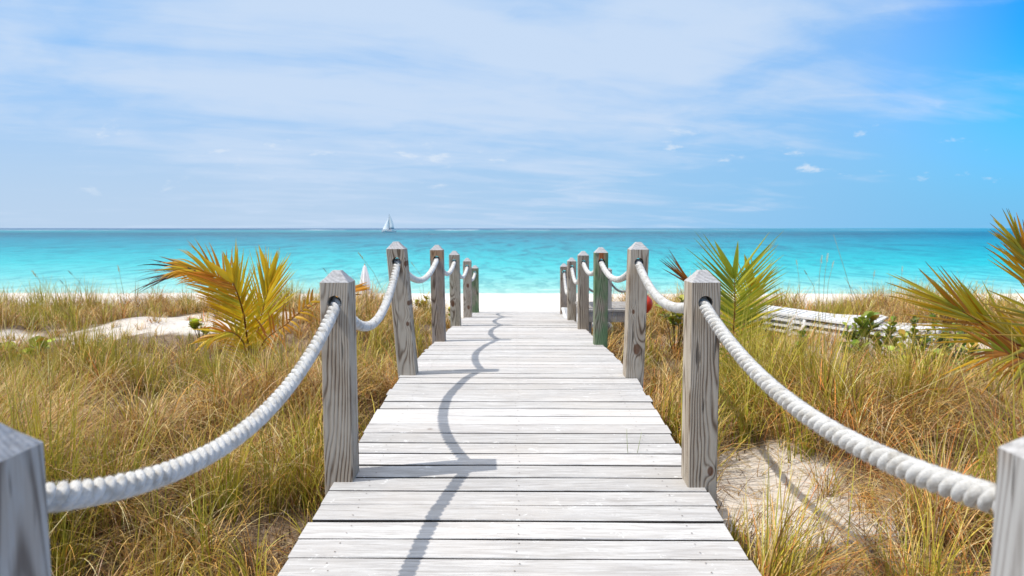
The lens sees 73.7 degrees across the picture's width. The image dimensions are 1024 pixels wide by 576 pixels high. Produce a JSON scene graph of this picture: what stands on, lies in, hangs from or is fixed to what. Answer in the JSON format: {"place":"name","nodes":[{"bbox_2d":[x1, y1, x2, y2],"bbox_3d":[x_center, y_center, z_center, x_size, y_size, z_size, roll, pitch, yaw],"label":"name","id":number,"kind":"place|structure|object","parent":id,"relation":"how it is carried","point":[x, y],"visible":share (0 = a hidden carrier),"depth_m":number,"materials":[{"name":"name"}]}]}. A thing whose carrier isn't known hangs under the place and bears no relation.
{"place":"outdoors","nodes":[
{"label":"outdoors","id":0,"kind":"place"},
{"bbox_2d":[0,228,1023,293],"bbox_3d":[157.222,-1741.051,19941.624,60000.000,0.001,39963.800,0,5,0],"label":"sea water","id":1,"kind":"structure","parent":0,"point":[518,260],"depth_m":97.80,"materials":[{"name":"teal liquid"}]},
{"bbox_2d":[382,215,395,231],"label":"sailboat","id":2,"kind":"object","parent":1,"relation":"on","point":[388,224],"visible":0.92,"depth_m":617.63,"materials":[{"name":"white fabric"}]},
{"bbox_2d":[0,293,1023,575],"bbox_3d":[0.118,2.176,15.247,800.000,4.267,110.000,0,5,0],"label":"sand ground","id":3,"kind":"structure","parent":0,"point":[754,477],"depth_m":4.71,"materials":[{"name":"beige sand"}]},
{"bbox_2d":[0,423,50,575],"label":"rope post","id":4,"kind":"object","parent":3,"relation":"on","point":[24,541],"visible":1,"depth_m":1.12,"materials":[{"name":"grey wood"}]},
{"bbox_2d":[0,336,54,363],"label":"beach shrub","id":5,"kind":"object","parent":3,"relation":"on","point":[33,341],"visible":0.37,"depth_m":7.70,"materials":[{"name":"green plant"}]},
{"bbox_2d":[188,318,210,337],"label":"beach shrub","id":6,"kind":"object","parent":3,"relation":"on","point":[194,323],"visible":0.77,"depth_m":9.59,"materials":[{"name":"green plant"}]},
{"bbox_2d":[127,239,370,366],"bbox_3d":[-3.028,0.209,8.021,2.718,1.603,1.070,0,5,0],"label":"coconut palm","id":7,"kind":"object","parent":3,"relation":"on","point":[223,283],"visible":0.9,"depth_m":7.83,"materials":[{"name":"yellow plant"}]},
{"bbox_2d":[320,270,358,495],"bbox_3d":[-0.851,0.865,3.415,0.143,1.911,0.140,0,5,0],"label":"rope post","id":8,"kind":"object","parent":3,"relation":"on","point":[340,402],"visible":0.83,"depth_m":3.32,"materials":[{"name":"grey wood"}]},
{"bbox_2d":[360,264,370,293],"bbox_3d":[-6.053,-0.251,28.134,0.609,1.510,0.609,2,5,23],"label":"closed parasol","id":9,"kind":"object","parent":3,"relation":"on","point":[365,275],"visible":0.34,"depth_m":28.00,"materials":[{"name":"white fabric"}]},
{"bbox_2d":[386,242,418,379],"bbox_3d":[-0.807,0.649,5.323,0.293,2.016,0.140,0,5,0],"label":"rope post","id":10,"kind":"object","parent":3,"relation":"on","point":[404,332],"visible":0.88,"depth_m":5.22,"materials":[{"name":"grey wood"}]},
{"bbox_2d":[46,256,475,514],"bbox_3d":[-0.829,-0.029,7.299,0.114,0.767,12.420,0,5,1],"label":"handrail rope","id":11,"kind":"object","parent":10,"relation":"attached to","point":[63,495],"visible":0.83,"depth_m":1.92,"materials":[{"name":"white fabric"}]},
{"bbox_2d":[415,292,428,313],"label":"beach shrub","id":12,"kind":"object","parent":3,"relation":"on","point":[426,300],"visible":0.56,"depth_m":13.06,"materials":[{"name":"green plant"}]},
{"bbox_2d":[430,245,445,343],"bbox_3d":[-0.808,0.490,7.548,0.166,1.930,0.140,0,5,0],"label":"rope post","id":13,"kind":"object","parent":3,"relation":"on","point":[438,316],"visible":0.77,"depth_m":7.45,"materials":[{"name":"grey wood"}]},
{"bbox_2d":[449,251,460,327],"bbox_3d":[-0.787,0.369,9.545,0.166,1.777,0.140,0,5,0],"label":"rope post","id":14,"kind":"object","parent":3,"relation":"on","point":[455,299],"visible":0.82,"depth_m":9.45,"materials":[{"name":"grey wood"}]},
{"bbox_2d":[463,258,471,317],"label":"rope post","id":15,"kind":"object","parent":3,"relation":"on","point":[467,295],"visible":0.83,"depth_m":11.56,"materials":[{"name":"grey wood"}]},
{"bbox_2d":[472,265,478,312],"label":"rope post","id":16,"kind":"object","parent":3,"relation":"on","point":[475,295],"visible":0.67,"depth_m":13.47,"materials":[{"name":"wood"}]},
{"bbox_2d":[0,266,1023,575],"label":"dune grass","id":17,"kind":"structure","parent":3,"relation":"on","point":[914,408],"depth_m":4.87,"materials":[{"name":"plant"}]},
{"bbox_2d":[821,253,827,336],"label":"grass stalk","id":18,"kind":"object","parent":17,"relation":"attached to","point":[823,292],"depth_m":9.59,"materials":[{"name":"beige plant"}]},
{"bbox_2d":[277,311,761,575],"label":"boardwalk","id":19,"kind":"structure","parent":3,"relation":"on","point":[493,443],"depth_m":3.38,"materials":[{"name":"grey wood"}]},
{"bbox_2d":[560,263,566,313],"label":"rope post","id":20,"kind":"object","parent":3,"relation":"on","point":[563,296],"visible":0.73,"depth_m":12.65,"materials":[{"name":"grey wood"}]},
{"bbox_2d":[567,258,576,321],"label":"rope post","id":21,"kind":"object","parent":3,"relation":"on","point":[571,300],"visible":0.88,"depth_m":10.85,"materials":[{"name":"grey wood"}]},
{"bbox_2d":[577,251,588,331],"bbox_3d":[0.943,0.413,9.033,0.156,1.801,0.140,0,5,0],"label":"rope post","id":22,"kind":"object","parent":3,"relation":"on","point":[582,299],"visible":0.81,"depth_m":8.94,"materials":[{"name":"grey wood"}]},
{"bbox_2d":[561,307,613,336],"bbox_3d":[1.229,0.606,11.462,0.712,0.359,1.950,0,5,0],"label":"sun lounger","id":23,"kind":"object","parent":3,"relation":"on","point":[564,310],"visible":0.14,"depth_m":11.81,"materials":[{"name":"white plastic"}]},
{"bbox_2d":[575,301,624,333],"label":"wooden platform","id":24,"kind":"structure","parent":3,"relation":"on","point":[619,316],"depth_m":9.65,"materials":[{"name":"grey wood"}]},
{"bbox_2d":[608,268,611,308],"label":"rail post","id":25,"kind":"object","parent":24,"relation":"on","point":[609,293],"visible":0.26,"depth_m":9.68,"materials":[{"name":"grey wood"}]},
{"bbox_2d":[589,279,625,292],"bbox_3d":[1.395,-0.037,9.723,0.815,0.214,0.032,0,5,0],"label":"thin rope","id":26,"kind":"object","parent":25,"relation":"hanging from","point":[615,288],"visible":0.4,"depth_m":9.71,"materials":[{"name":"grey fabric"}]},
{"bbox_2d":[593,247,607,348],"bbox_3d":[0.936,0.521,7.236,0.150,1.902,0.140,0,5,0],"label":"rope post","id":27,"kind":"object","parent":3,"relation":"on","point":[600,307],"visible":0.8,"depth_m":7.14,"materials":[{"name":"wood"}]},
{"bbox_2d":[623,242,648,387],"bbox_3d":[0.930,0.653,5.240,0.186,2.007,0.140,0,5,0],"label":"rope post","id":28,"kind":"object","parent":3,"relation":"on","point":[635,328],"visible":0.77,"depth_m":5.14,"materials":[{"name":"grey wood"}]},
{"bbox_2d":[563,259,995,514],"bbox_3d":[0.943,0.094,6.891,0.106,0.936,11.650,0,5,0],"label":"handrail rope","id":29,"kind":"object","parent":28,"relation":"attached to","point":[970,491],"visible":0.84,"depth_m":1.81,"materials":[{"name":"white fabric"}]},
{"bbox_2d":[655,294,683,356],"bbox_3d":[2.014,0.493,8.451,0.524,0.839,0.332,0,5,0],"label":"beach shrub","id":30,"kind":"object","parent":3,"relation":"on","point":[673,316],"visible":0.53,"depth_m":8.42,"materials":[{"name":"green plant"}]},
{"bbox_2d":[681,270,720,502],"bbox_3d":[0.917,0.873,3.352,0.152,1.925,0.140,0,5,0],"label":"rope post","id":31,"kind":"object","parent":3,"relation":"on","point":[700,389],"visible":0.82,"depth_m":3.26,"materials":[{"name":"grey wood"}]},
{"bbox_2d":[660,233,786,368],"bbox_3d":[2.327,0.208,7.320,1.496,1.659,0.851,0,5,0],"label":"coconut palm","id":32,"kind":"object","parent":3,"relation":"on","point":[753,291],"visible":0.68,"depth_m":7.07,"materials":[{"name":"green plant"}]},
{"bbox_2d":[759,324,797,332],"bbox_3d":[4.630,0.762,10.636,1.950,0.359,0.712,9,10,41],"label":"sun lounger","id":33,"kind":"object","parent":3,"relation":"on","point":[777,328],"depth_m":10.76,"materials":[{"name":"white plastic"}]},
{"bbox_2d":[758,318,848,332],"bbox_3d":[4.639,0.675,10.616,1.950,0.359,0.712,9,10,40],"label":"sun lounger","id":34,"kind":"object","parent":33,"relation":"on","point":[777,323],"visible":0.07,"depth_m":10.68,"materials":[{"name":"white wood"}]},
{"bbox_2d":[760,312,875,329],"bbox_3d":[4.639,0.589,10.597,1.950,0.359,0.711,9,9,40],"label":"sun lounger","id":35,"kind":"object","parent":34,"relation":"on","point":[786,319],"visible":0.15,"depth_m":10.61,"materials":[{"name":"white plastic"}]},
{"bbox_2d":[751,305,888,328],"bbox_3d":[4.656,0.502,10.576,1.950,0.359,0.712,9,9,39],"label":"sun lounger","id":36,"kind":"object","parent":35,"relation":"on","point":[792,310],"visible":0.35,"depth_m":10.59,"materials":[{"name":"white wood"}]},
{"bbox_2d":[788,325,809,365],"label":"beach shrub","id":37,"kind":"object","parent":3,"relation":"on","point":[800,343],"visible":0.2,"depth_m":7.01,"materials":[{"name":"green plant"}]},
{"bbox_2d":[834,237,859,340],"bbox_3d":[4.420,0.063,9.005,0.420,1.529,0.007,0,5,0],"label":"grass stalk","id":38,"kind":"object","parent":3,"relation":"on","point":[848,282],"depth_m":8.99,"materials":[{"name":"green plant"}]},
{"bbox_2d":[837,318,865,364],"bbox_3d":[3.921,0.637,7.858,0.324,0.642,0.184,0,5,0],"label":"beach shrub","id":39,"kind":"object","parent":3,"relation":"on","point":[853,334],"visible":0.52,"depth_m":7.84,"materials":[{"name":"green plant"}]},
{"bbox_2d":[845,311,881,369],"bbox_3d":[4.014,0.612,7.778,0.392,0.709,0.295,-4,6,-39],"label":"beach shrub","id":40,"kind":"object","parent":3,"relation":"on","point":[872,318],"visible":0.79,"depth_m":7.73,"materials":[{"name":"green plant"}]},
{"bbox_2d":[864,319,893,358],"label":"beach shrub","id":41,"kind":"object","parent":3,"relation":"on","point":[879,335],"visible":0.54,"depth_m":7.95,"materials":[{"name":"green plant"}]},
{"bbox_2d":[881,316,899,354],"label":"beach shrub","id":42,"kind":"object","parent":3,"relation":"on","point":[894,329],"visible":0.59,"depth_m":7.92,"materials":[{"name":"green plant"}]},
{"bbox_2d":[881,329,932,372],"bbox_3d":[3.867,0.782,6.641,0.454,0.739,0.311,0,5,0],"label":"beach shrub","id":43,"kind":"object","parent":3,"relation":"on","point":[903,333],"visible":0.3,"depth_m":6.69,"materials":[{"name":"green plant"}]},
{"bbox_2d":[906,316,932,355],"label":"beach shrub","id":44,"kind":"object","parent":3,"relation":"on","point":[913,328],"visible":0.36,"depth_m":7.21,"materials":[{"name":"green plant"}]},
{"bbox_2d":[925,309,953,358],"bbox_3d":[4.803,0.605,7.653,0.305,0.777,0.238,0,5,0],"label":"beach shrub","id":45,"kind":"object","parent":3,"relation":"on","point":[939,339],"visible":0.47,"depth_m":7.64,"materials":[{"name":"green plant"}]},
{"bbox_2d":[913,343,981,390],"bbox_3d":[3.975,0.801,6.266,0.521,0.662,0.358,0,5,0],"label":"beach shrub","id":46,"kind":"object","parent":3,"relation":"on","point":[971,346],"visible":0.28,"depth_m":6.18,"materials":[{"name":"green plant"}]},
{"bbox_2d":[886,208,1023,403],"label":"coconut palm","id":47,"kind":"object","parent":3,"relation":"on","point":[1000,341],"visible":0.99,"depth_m":4.37,"materials":[{"name":"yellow plant"}]},
{"bbox_2d":[943,319,967,370],"bbox_3d":[4.609,0.667,7.037,0.292,0.789,0.246,0,5,0],"label":"beach shrub","id":48,"kind":"object","parent":3,"relation":"on","point":[957,348],"visible":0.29,"depth_m":7.06,"materials":[{"name":"green plant"}]},
{"bbox_2d":[990,437,1023,575],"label":"rope post","id":49,"kind":"object","parent":3,"relation":"on","point":[1007,557],"visible":1,"depth_m":1.11,"materials":[{"name":"grey wood"}]},
{"bbox_2d":[0,0,1023,227],"label":"sky","id":50,"kind":"structure","parent":0,"point":[114,113],"materials":[{"name":"blue"}]},
{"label":"rail post","id":51,"kind":"object","parent":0,"visible":0},
{"bbox_2d":[646,295,652,312],"bbox_3d":[1.687,0.092,9.106,0.205,0.381,1.152,0,5,0],"label":"red float","id":52,"kind":"object","parent":51,"relation":"hanging from","point":[649,303],"visible":0.27,"depth_m":8.57,"materials":[{"name":"plastic"}]},
{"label":"sun lounger","id":53,"kind":"object","parent":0,"visible":0},
{"bbox_2d":[787,325,937,344],"bbox_3d":[5.121,0.764,9.993,1.950,0.359,0.712,9,10,42],"label":"sun lounger","id":54,"kind":"object","parent":53,"relation":"on","point":[808,326],"visible":0.06,"depth_m":10.06,"materials":[{"name":"white wood"}]},
{"bbox_2d":[786,319,941,346],"bbox_3d":[5.121,0.678,9.973,1.950,0.359,0.712,9,10,42],"label":"sun lounger","id":55,"kind":"object","parent":54,"relation":"on","point":[808,321],"visible":0.2,"depth_m":9.95,"materials":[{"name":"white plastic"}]},
{"bbox_2d":[788,311,947,339],"bbox_3d":[5.138,0.591,9.952,1.950,0.359,0.712,9,10,41],"label":"sun lounger","id":56,"kind":"object","parent":55,"relation":"on","point":[811,315],"visible":0.44,"depth_m":9.97,"materials":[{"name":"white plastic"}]}
]}

